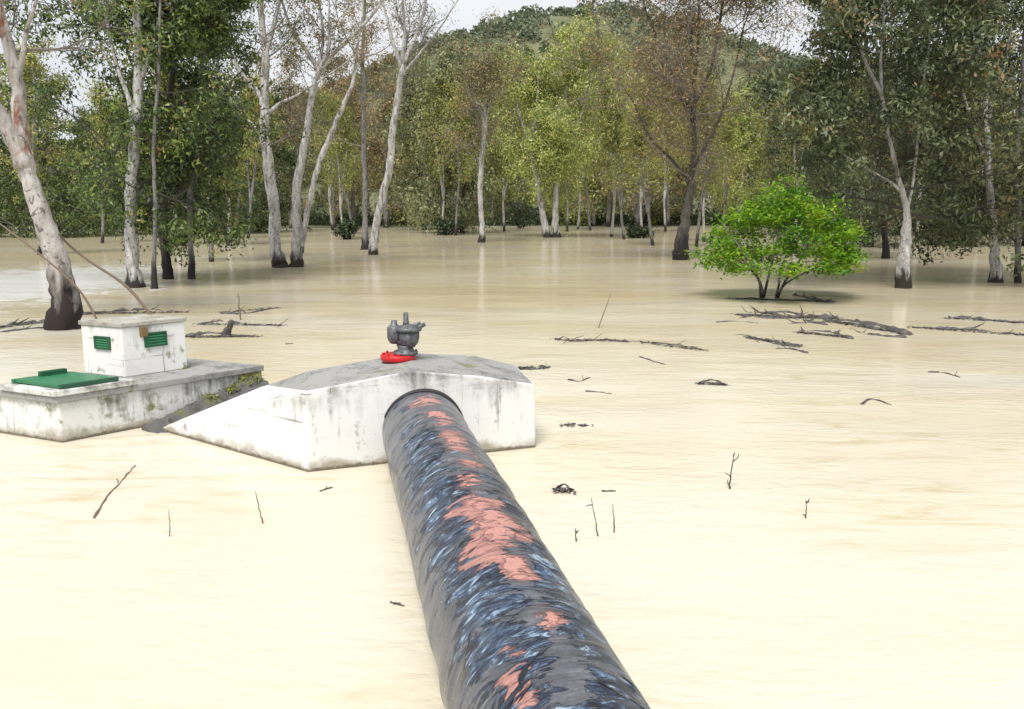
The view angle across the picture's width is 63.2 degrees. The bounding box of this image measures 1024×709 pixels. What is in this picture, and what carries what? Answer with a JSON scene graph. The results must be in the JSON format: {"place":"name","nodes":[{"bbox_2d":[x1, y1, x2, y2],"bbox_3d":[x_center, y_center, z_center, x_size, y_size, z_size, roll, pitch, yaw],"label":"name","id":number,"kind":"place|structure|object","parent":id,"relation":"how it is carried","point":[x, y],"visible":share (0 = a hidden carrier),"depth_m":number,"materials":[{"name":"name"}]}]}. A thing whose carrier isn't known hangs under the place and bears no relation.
{"place":"outdoors","nodes":[
{"label":"outdoors","id":0,"kind":"place"},
{"bbox_2d":[0,223,1023,708],"bbox_3d":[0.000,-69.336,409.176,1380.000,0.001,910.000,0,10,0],"label":"flood water","id":1,"kind":"structure","parent":0,"point":[886,571],"depth_m":8.04,"materials":[{"name":"beige liquid"}]},
{"bbox_2d":[0,96,46,236],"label":"dark tree","id":2,"kind":"object","parent":1,"relation":"on","point":[5,224],"visible":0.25,"depth_m":78.85,"materials":[{"name":"green plant"}]},
{"bbox_2d":[0,31,80,254],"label":"slender tree","id":3,"kind":"object","parent":1,"relation":"on","point":[32,62],"visible":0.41,"depth_m":47.38,"materials":[{"name":"green plant"}]},
{"bbox_2d":[0,223,97,318],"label":"dead bough","id":4,"kind":"object","parent":1,"relation":"on","point":[70,280],"visible":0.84,"depth_m":17.82,"materials":[{"name":"brown wood"}]},
{"bbox_2d":[10,97,96,228],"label":"dark tree","id":5,"kind":"object","parent":1,"relation":"on","point":[47,180],"visible":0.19,"depth_m":106.85,"materials":[{"name":"green plant"}]},
{"bbox_2d":[0,39,115,237],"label":"dark tree","id":6,"kind":"object","parent":1,"relation":"on","point":[67,232],"visible":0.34,"depth_m":76.09,"materials":[{"name":"green plant"}]},
{"bbox_2d":[51,99,122,236],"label":"dark tree","id":7,"kind":"object","parent":1,"relation":"on","point":[94,223],"visible":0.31,"depth_m":79.28,"materials":[{"name":"green plant"}]},
{"bbox_2d":[0,0,177,330],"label":"eucalyptus tree","id":8,"kind":"object","parent":1,"relation":"on","point":[64,311],"visible":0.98,"depth_m":18.35,"materials":[{"name":"white plant"}]},
{"bbox_2d":[45,116,142,228],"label":"dark tree","id":9,"kind":"object","parent":1,"relation":"on","point":[77,141],"visible":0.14,"depth_m":106.90,"materials":[{"name":"green plant"}]},
{"bbox_2d":[65,74,124,242],"bbox_3d":[-31.574,-14.896,64.587,5.323,13.156,4.886,1,10,3],"label":"slender tree","id":10,"kind":"object","parent":1,"relation":"on","point":[99,95],"visible":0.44,"depth_m":63.89,"materials":[{"name":"green plant"}]},
{"bbox_2d":[59,233,151,314],"bbox_3d":[-9.552,-1.942,19.330,2.666,2.764,0.074,0,10,0],"label":"dead bough","id":11,"kind":"object","parent":1,"relation":"on","point":[130,290],"visible":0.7,"depth_m":19.34,"materials":[{"name":"brown wood"}]},
{"bbox_2d":[75,85,168,234],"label":"dark tree","id":12,"kind":"object","parent":1,"relation":"on","point":[119,182],"visible":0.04,"depth_m":84.03,"materials":[{"name":"green plant"}]},
{"bbox_2d":[0,358,263,442],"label":"concrete platform","id":13,"kind":"structure","parent":1,"relation":"on","point":[149,398],"depth_m":10.13,"materials":[{"name":"white concrete"}]},
{"bbox_2d":[0,368,136,396],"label":"hatch","id":14,"kind":"object","parent":13,"relation":"on","point":[57,382],"visible":1,"depth_m":9.87,"materials":[{"name":"green metal"}]},
{"bbox_2d":[78,314,186,376],"bbox_3d":[-4.994,-0.128,11.036,0.753,0.698,1.110,9,13,41],"label":"valve hut","id":15,"kind":"object","parent":13,"relation":"on","point":[129,346],"visible":1,"depth_m":10.81,"materials":[{"name":"white concrete"}]},
{"bbox_2d":[93,336,110,349],"bbox_3d":[-5.275,-0.150,10.709,0.278,0.170,0.024,4,11,23],"label":"window","id":16,"kind":"structure","parent":15,"relation":"in","point":[100,342],"depth_m":10.70,"materials":[{"name":"green paint"}]},
{"bbox_2d":[144,331,167,347],"bbox_3d":[-4.658,-0.200,10.879,0.024,0.190,0.298,9,13,41],"label":"window","id":17,"kind":"structure","parent":15,"relation":"in","point":[159,338],"depth_m":10.88,"materials":[{"name":"green paint"}]},
{"bbox_2d":[63,0,244,288],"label":"slender tree","id":18,"kind":"object","parent":1,"relation":"on","point":[181,33],"visible":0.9,"depth_m":27.58,"materials":[{"name":"green plant"}]},
{"bbox_2d":[0,0,315,287],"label":"eucalyptus tree","id":19,"kind":"object","parent":1,"relation":"on","point":[133,276],"visible":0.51,"depth_m":28.42,"materials":[{"name":"green plant"}]},
{"bbox_2d":[66,0,254,279],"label":"slender tree","id":20,"kind":"object","parent":1,"relation":"on","point":[167,268],"visible":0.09,"depth_m":31.70,"materials":[{"name":"green plant"}]},
{"bbox_2d":[105,0,264,278],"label":"slender tree","id":21,"kind":"object","parent":1,"relation":"on","point":[190,75],"visible":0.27,"depth_m":31.68,"materials":[{"name":"green plant"}]},
{"bbox_2d":[142,375,268,433],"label":"sloping kerb","id":22,"kind":"structure","parent":1,"relation":"on","point":[156,425],"depth_m":10.68,"materials":[{"name":"black concrete"}]},
{"bbox_2d":[200,373,264,399],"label":"weeds","id":23,"kind":"object","parent":22,"relation":"on","point":[229,389],"visible":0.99,"depth_m":11.03,"materials":[{"name":"green plant"}]},
{"bbox_2d":[201,71,255,245],"bbox_3d":[-20.070,-13.881,59.518,4.772,12.829,5.470,-1,10,-7],"label":"slender tree","id":24,"kind":"object","parent":1,"relation":"on","point":[227,244],"visible":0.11,"depth_m":59.35,"materials":[{"name":"green plant"}]},
{"bbox_2d":[186,1,273,261],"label":"slender tree","id":25,"kind":"object","parent":1,"relation":"on","point":[237,172],"visible":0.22,"depth_m":41.98,"materials":[{"name":"green plant"}]},
{"bbox_2d":[212,99,268,233],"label":"dark tree","id":26,"kind":"object","parent":1,"relation":"on","point":[254,205],"visible":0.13,"depth_m":87.38,"materials":[{"name":"green plant"}]},
{"bbox_2d":[229,68,290,236],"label":"slender tree","id":27,"kind":"object","parent":1,"relation":"on","point":[252,95],"visible":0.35,"depth_m":74.75,"materials":[{"name":"green plant"}]},
{"bbox_2d":[212,71,312,232],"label":"dark tree","id":28,"kind":"object","parent":1,"relation":"on","point":[284,157],"visible":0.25,"depth_m":92.72,"materials":[{"name":"green plant"}]},
{"bbox_2d":[193,0,369,267],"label":"eucalyptus tree","id":29,"kind":"object","parent":1,"relation":"on","point":[278,259],"visible":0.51,"depth_m":37.21,"materials":[{"name":"white plant"}]},
{"bbox_2d":[259,52,331,227],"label":"russet tree","id":30,"kind":"object","parent":1,"relation":"on","point":[287,119],"visible":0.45,"depth_m":109.99,"materials":[{"name":"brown plant"}]},
{"bbox_2d":[275,114,326,212],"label":"olive tree","id":31,"kind":"object","parent":1,"relation":"on","point":[303,174],"visible":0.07,"depth_m":164.02,"materials":[{"name":"green plant"}]},
{"bbox_2d":[302,85,340,229],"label":"slender tree","id":32,"kind":"object","parent":1,"relation":"on","point":[320,101],"visible":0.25,"depth_m":99.45,"materials":[{"name":"green plant"}]},
{"bbox_2d":[306,133,361,225],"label":"olive tree","id":33,"kind":"object","parent":1,"relation":"on","point":[325,184],"visible":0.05,"depth_m":125.81,"materials":[{"name":"green plant"}]},
{"bbox_2d":[273,0,397,266],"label":"eucalyptus tree","id":34,"kind":"object","parent":1,"relation":"on","point":[299,233],"visible":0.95,"depth_m":37.49,"materials":[{"name":"white plant"}]},
{"bbox_2d":[310,85,360,238],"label":"slender tree","id":35,"kind":"object","parent":1,"relation":"on","point":[347,134],"visible":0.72,"depth_m":71.36,"materials":[{"name":"green plant"}]},
{"bbox_2d":[300,56,372,227],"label":"russet tree","id":36,"kind":"object","parent":1,"relation":"on","point":[334,198],"visible":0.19,"depth_m":110.55,"materials":[{"name":"green plant"}]},
{"bbox_2d":[304,44,380,219],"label":"russet tree","id":37,"kind":"object","parent":1,"relation":"on","point":[353,193],"visible":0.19,"depth_m":114.90,"materials":[{"name":"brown plant"}]},
{"bbox_2d":[321,115,368,233],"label":"slender tree","id":38,"kind":"object","parent":1,"relation":"on","point":[350,183],"visible":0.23,"depth_m":86.12,"materials":[{"name":"green plant"}]},
{"bbox_2d":[331,216,361,238],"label":"flooded shrub","id":39,"kind":"object","parent":1,"relation":"in","point":[346,229],"visible":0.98,"depth_m":72.10,"materials":[{"name":"green plant"}]},
{"bbox_2d":[163,353,534,471],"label":"anchor block","id":40,"kind":"structure","parent":1,"relation":"on","point":[328,418],"depth_m":9.05,"materials":[{"name":"white paint"}]},
{"bbox_2d":[380,312,425,362],"bbox_3d":[-1.247,-0.210,9.526,0.529,0.546,0.401,0,10,0],"label":"air valve","id":41,"kind":"object","parent":40,"relation":"on","point":[404,337],"visible":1,"depth_m":9.44,"materials":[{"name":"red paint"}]},
{"bbox_2d":[303,0,415,249],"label":"slender tree","id":42,"kind":"object","parent":1,"relation":"on","point":[365,120],"visible":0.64,"depth_m":53.15,"materials":[{"name":"grey plant"}]},
{"bbox_2d":[346,127,406,214],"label":"olive tree","id":43,"kind":"object","parent":1,"relation":"on","point":[360,182],"visible":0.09,"depth_m":145.26,"materials":[{"name":"green plant"}]},
{"bbox_2d":[366,125,407,223],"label":"olive tree","id":44,"kind":"object","parent":1,"relation":"on","point":[380,165],"visible":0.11,"depth_m":130.80,"materials":[{"name":"green plant"}]},
{"bbox_2d":[346,48,431,227],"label":"russet tree","id":45,"kind":"object","parent":1,"relation":"on","point":[387,211],"visible":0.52,"depth_m":112.83,"materials":[{"name":"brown plant"}]},
{"bbox_2d":[368,116,440,224],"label":"olive tree","id":46,"kind":"object","parent":1,"relation":"on","point":[397,211],"visible":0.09,"depth_m":127.67,"materials":[{"name":"green plant"}]},
{"bbox_2d":[366,0,458,254],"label":"eucalyptus tree","id":47,"kind":"object","parent":1,"relation":"on","point":[403,58],"visible":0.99,"depth_m":47.21,"materials":[{"name":"white plant"}]},
{"bbox_2d":[394,84,433,227],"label":"slender tree","id":48,"kind":"object","parent":1,"relation":"on","point":[406,156],"visible":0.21,"depth_m":100.55,"materials":[{"name":"green plant"}]},
{"bbox_2d":[368,41,461,230],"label":"bushy tree","id":49,"kind":"object","parent":1,"relation":"on","point":[404,107],"visible":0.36,"depth_m":100.58,"materials":[{"name":"green plant"}]},
{"bbox_2d":[418,64,466,225],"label":"slender tree","id":50,"kind":"object","parent":1,"relation":"on","point":[432,111],"visible":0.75,"depth_m":84.44,"materials":[{"name":"green plant"}]},
{"bbox_2d":[397,34,488,233],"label":"bushy tree","id":51,"kind":"object","parent":1,"relation":"on","point":[446,62],"visible":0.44,"depth_m":87.48,"materials":[{"name":"green plant"}]},
{"bbox_2d":[429,215,466,235],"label":"flooded shrub","id":52,"kind":"object","parent":1,"relation":"on","point":[446,228],"visible":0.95,"depth_m":84.03,"materials":[{"name":"green plant"}]},
{"bbox_2d":[423,79,478,235],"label":"slender tree","id":53,"kind":"object","parent":1,"relation":"on","point":[461,123],"visible":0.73,"depth_m":79.97,"materials":[{"name":"green plant"}]},
{"bbox_2d":[411,36,513,233],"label":"bushy tree","id":54,"kind":"object","parent":1,"relation":"on","point":[462,212],"visible":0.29,"depth_m":87.90,"materials":[{"name":"green plant"}]},
{"bbox_2d":[407,6,541,242],"bbox_3d":[-2.605,-17.119,64.108,10.364,18.084,9.206,0,10,0],"label":"slender tree","id":55,"kind":"object","parent":1,"relation":"on","point":[480,73],"visible":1,"depth_m":63.36,"materials":[{"name":"green plant"}]},
{"bbox_2d":[468,139,524,222],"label":"olive tree","id":56,"kind":"object","parent":1,"relation":"on","point":[492,153],"visible":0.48,"depth_m":131.21,"materials":[{"name":"green plant"}]},
{"bbox_2d":[0,195,1001,225],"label":"thicket","id":57,"kind":"object","parent":1,"relation":"on","point":[321,220],"visible":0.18,"depth_m":130.05,"materials":[{"name":"green plant"}]},
{"bbox_2d":[484,125,519,216],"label":"olive tree","id":58,"kind":"object","parent":1,"relation":"on","point":[511,185],"visible":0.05,"depth_m":135.64,"materials":[{"name":"green plant"}]},
{"bbox_2d":[478,92,532,218],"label":"russet tree","id":59,"kind":"object","parent":1,"relation":"on","point":[524,190],"visible":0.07,"depth_m":136.10,"materials":[{"name":"green plant"}]},
{"bbox_2d":[484,94,529,231],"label":"slender tree","id":60,"kind":"object","parent":1,"relation":"on","point":[501,163],"visible":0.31,"depth_m":94.84,"materials":[{"name":"green plant"}]},
{"bbox_2d":[0,297,1023,493],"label":"floating litter","id":61,"kind":"object","parent":1,"relation":"on","point":[560,488],"visible":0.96,"depth_m":18.20,"materials":[{"name":"brown wood"}]},
{"bbox_2d":[382,388,650,708],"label":"pipe","id":62,"kind":"object","parent":1,"relation":"on","point":[510,623],"visible":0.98,"depth_m":4.53,"materials":[{"name":"black metal"}]},
{"bbox_2d":[504,197,531,227],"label":"flooded shrub","id":63,"kind":"object","parent":1,"relation":"on","point":[518,210],"visible":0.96,"depth_m":110.54,"materials":[{"name":"green plant"}]},
{"bbox_2d":[493,98,542,211],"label":"yellow green tree","id":64,"kind":"object","parent":1,"relation":"on","point":[525,198],"visible":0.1,"depth_m":152.22,"materials":[{"name":"green plant"}]},
{"bbox_2d":[523,87,580,223],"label":"yellow green tree","id":65,"kind":"object","parent":1,"relation":"on","point":[535,197],"visible":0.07,"depth_m":128.95,"materials":[{"name":"green plant"}]},
{"bbox_2d":[474,1,656,237],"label":"birch like tree","id":66,"kind":"object","parent":1,"relation":"on","point":[539,150],"visible":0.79,"depth_m":74.79,"materials":[{"name":"green plant"}]},
{"bbox_2d":[549,90,593,231],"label":"slender tree","id":67,"kind":"object","parent":1,"relation":"on","point":[567,216],"visible":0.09,"depth_m":95.65,"materials":[{"name":"green plant"}]},
{"bbox_2d":[570,76,604,229],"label":"slender tree","id":68,"kind":"object","parent":1,"relation":"on","point":[586,193],"visible":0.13,"depth_m":100.79,"materials":[{"name":"green plant"}]},
{"bbox_2d":[561,118,627,225],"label":"olive tree","id":69,"kind":"object","parent":1,"relation":"on","point":[593,218],"visible":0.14,"depth_m":123.85,"materials":[{"name":"green plant"}]},
{"bbox_2d":[563,69,625,224],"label":"yellow green tree","id":70,"kind":"object","parent":1,"relation":"on","point":[601,201],"visible":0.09,"depth_m":129.76,"materials":[{"name":"green plant"}]},
{"bbox_2d":[572,60,631,226],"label":"russet tree","id":71,"kind":"object","parent":1,"relation":"on","point":[609,210],"visible":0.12,"depth_m":118.11,"materials":[{"name":"green plant"}]},
{"bbox_2d":[586,93,646,238],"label":"slender tree","id":72,"kind":"object","parent":1,"relation":"on","point":[613,130],"visible":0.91,"depth_m":70.70,"materials":[{"name":"green plant"}]},
{"bbox_2d":[594,75,638,236],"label":"slender tree","id":73,"kind":"object","parent":1,"relation":"on","point":[614,187],"visible":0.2,"depth_m":77.53,"materials":[{"name":"green plant"}]},
{"bbox_2d":[594,62,679,226],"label":"russet tree","id":74,"kind":"object","parent":1,"relation":"on","point":[657,193],"visible":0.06,"depth_m":118.76,"materials":[{"name":"green plant"}]},
{"bbox_2d":[598,54,677,227],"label":"russet tree","id":75,"kind":"object","parent":1,"relation":"on","point":[636,209],"visible":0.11,"depth_m":114.57,"materials":[{"name":"green plant"}]},
{"bbox_2d":[624,223,658,237],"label":"flooded shrub","id":76,"kind":"object","parent":1,"relation":"in","point":[633,231],"visible":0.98,"depth_m":75.34,"materials":[{"name":"green plant"}]},
{"bbox_2d":[612,96,672,245],"bbox_3d":[9.444,-13.073,59.851,4.485,11.080,4.886,1,10,7],"label":"slender tree","id":77,"kind":"object","parent":1,"relation":"on","point":[656,166],"visible":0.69,"depth_m":59.44,"materials":[{"name":"green plant"}]},
{"bbox_2d":[603,159,685,225],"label":"olive tree","id":78,"kind":"object","parent":1,"relation":"on","point":[651,217],"visible":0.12,"depth_m":127.95,"materials":[{"name":"green plant"}]},
{"bbox_2d":[623,73,669,226],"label":"slender tree","id":79,"kind":"object","parent":1,"relation":"on","point":[645,174],"visible":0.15,"depth_m":85.20,"materials":[{"name":"green plant"}]},
{"bbox_2d":[650,82,685,231],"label":"slender tree","id":80,"kind":"object","parent":1,"relation":"on","point":[668,178],"visible":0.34,"depth_m":94.80,"materials":[{"name":"green plant"}]},
{"bbox_2d":[650,60,689,225],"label":"russet tree","id":81,"kind":"object","parent":1,"relation":"on","point":[667,202],"visible":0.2,"depth_m":123.31,"materials":[{"name":"green plant"}]},
{"bbox_2d":[530,0,820,259],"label":"leafy tree","id":82,"kind":"object","parent":1,"relation":"on","point":[681,245],"visible":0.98,"depth_m":41.91,"materials":[{"name":"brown plant"}]},
{"bbox_2d":[659,48,722,215],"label":"russet tree","id":83,"kind":"object","parent":1,"relation":"on","point":[685,120],"visible":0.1,"depth_m":125.46,"materials":[{"name":"green plant"}]},
{"bbox_2d":[662,70,734,246],"bbox_3d":[12.976,-12.996,56.562,5.108,12.135,4.689,-4,11,-19],"label":"slender tree","id":84,"kind":"object","parent":1,"relation":"on","point":[721,158],"visible":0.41,"depth_m":56.09,"materials":[{"name":"green plant"}]},
{"bbox_2d":[672,85,727,241],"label":"slender tree","id":85,"kind":"object","parent":1,"relation":"on","point":[703,217],"visible":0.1,"depth_m":66.48,"materials":[{"name":"green plant"}]},
{"bbox_2d":[711,84,752,229],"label":"slender tree","id":86,"kind":"object","parent":1,"relation":"on","point":[729,137],"visible":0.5,"depth_m":83.75,"materials":[{"name":"green plant"}]},
{"bbox_2d":[697,88,775,220],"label":"yellow green tree","id":87,"kind":"object","parent":1,"relation":"on","point":[742,190],"visible":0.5,"depth_m":119.04,"materials":[{"name":"green plant"}]},
{"bbox_2d":[729,73,785,210],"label":"yellow green tree","id":88,"kind":"object","parent":1,"relation":"on","point":[763,167],"visible":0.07,"depth_m":142.30,"materials":[{"name":"green plant"}]},
{"bbox_2d":[735,91,797,208],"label":"olive tree","id":89,"kind":"object","parent":1,"relation":"on","point":[766,137],"visible":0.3,"depth_m":112.50,"materials":[{"name":"green plant"}]},
{"bbox_2d":[676,173,871,297],"bbox_3d":[7.958,-3.437,24.859,5.747,4.097,4.907,0,10,0],"label":"green bush","id":90,"kind":"object","parent":1,"relation":"on","point":[843,255],"visible":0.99,"depth_m":24.25,"materials":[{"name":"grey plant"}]},
{"bbox_2d":[737,303,837,318],"bbox_3d":[6.942,-0.967,20.884,2.459,0.770,1.048,0,10,0],"label":"driftwood","id":91,"kind":"object","parent":1,"relation":"on","point":[794,316],"visible":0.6,"depth_m":20.74,"materials":[{"name":"brown wood"}]},
{"bbox_2d":[728,53,868,234],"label":"grey green tree","id":92,"kind":"object","parent":1,"relation":"on","point":[774,152],"visible":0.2,"depth_m":83.12,"materials":[{"name":"green plant"}]},
{"bbox_2d":[777,67,825,228],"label":"slender tree","id":93,"kind":"object","parent":1,"relation":"on","point":[793,148],"visible":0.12,"depth_m":74.23,"materials":[{"name":"green plant"}]},
{"bbox_2d":[795,55,934,248],"bbox_3d":[24.466,-13.456,57.635,9.543,14.573,8.001,4,11,23],"label":"grey green tree","id":94,"kind":"object","parent":1,"relation":"on","point":[871,242],"visible":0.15,"depth_m":57.11,"materials":[{"name":"green plant"}]},
{"bbox_2d":[828,311,912,334],"bbox_3d":[8.383,-0.648,19.297,1.316,0.486,2.653,-6,12,-30],"label":"driftwood","id":95,"kind":"object","parent":1,"relation":"on","point":[897,329],"visible":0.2,"depth_m":19.06,"materials":[{"name":"brown wood"}]},
{"bbox_2d":[775,0,969,258],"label":"slender tree","id":96,"kind":"object","parent":1,"relation":"on","point":[882,229],"visible":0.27,"depth_m":43.78,"materials":[{"name":"green plant"}]},
{"bbox_2d":[730,0,1023,288],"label":"eucalyptus tree","id":97,"kind":"object","parent":1,"relation":"on","point":[823,108],"visible":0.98,"depth_m":26.81,"materials":[{"name":"green plant"}]},
{"bbox_2d":[861,89,962,235],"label":"grey green tree","id":98,"kind":"object","parent":1,"relation":"on","point":[898,223],"visible":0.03,"depth_m":84.26,"materials":[{"name":"green plant"}]},
{"bbox_2d":[839,0,1023,282],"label":"eucalyptus tree","id":99,"kind":"object","parent":1,"relation":"on","point":[996,265],"visible":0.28,"depth_m":30.27,"materials":[{"name":"green plant"}]},
{"bbox_2d":[865,0,1023,282],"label":"slender tree","id":100,"kind":"object","parent":1,"relation":"on","point":[1018,268],"visible":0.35,"depth_m":29.59,"materials":[{"name":"green plant"}]},
{"bbox_2d":[913,62,1013,245],"bbox_3d":[31.803,-13.874,58.906,7.002,15.526,7.132,-6,12,-32],"label":"grey green tree","id":101,"kind":"object","parent":1,"relation":"on","point":[935,238],"visible":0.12,"depth_m":59.69,"materials":[{"name":"green plant"}]},
{"bbox_2d":[947,30,1023,246],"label":"slender tree","id":102,"kind":"object","parent":1,"relation":"on","point":[995,104],"visible":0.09,"depth_m":56.11,"materials":[{"name":"green plant"}]},
{"bbox_2d":[0,0,1023,142],"label":"sky","id":103,"kind":"structure","parent":0,"point":[464,13],"materials":[{"name":"white"}]},
{"bbox_2d":[49,13,1003,217],"bbox_3d":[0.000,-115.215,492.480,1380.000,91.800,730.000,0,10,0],"label":"hill","id":104,"kind":"structure","parent":0,"point":[535,45],"depth_m":264.69,"materials":[{"name":"green plant"}]},
{"bbox_2d":[0,0,1017,219],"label":"hill woodland","id":105,"kind":"object","parent":104,"relation":"on","point":[524,19],"visible":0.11,"depth_m":277.40,"materials":[{"name":"green plant"}]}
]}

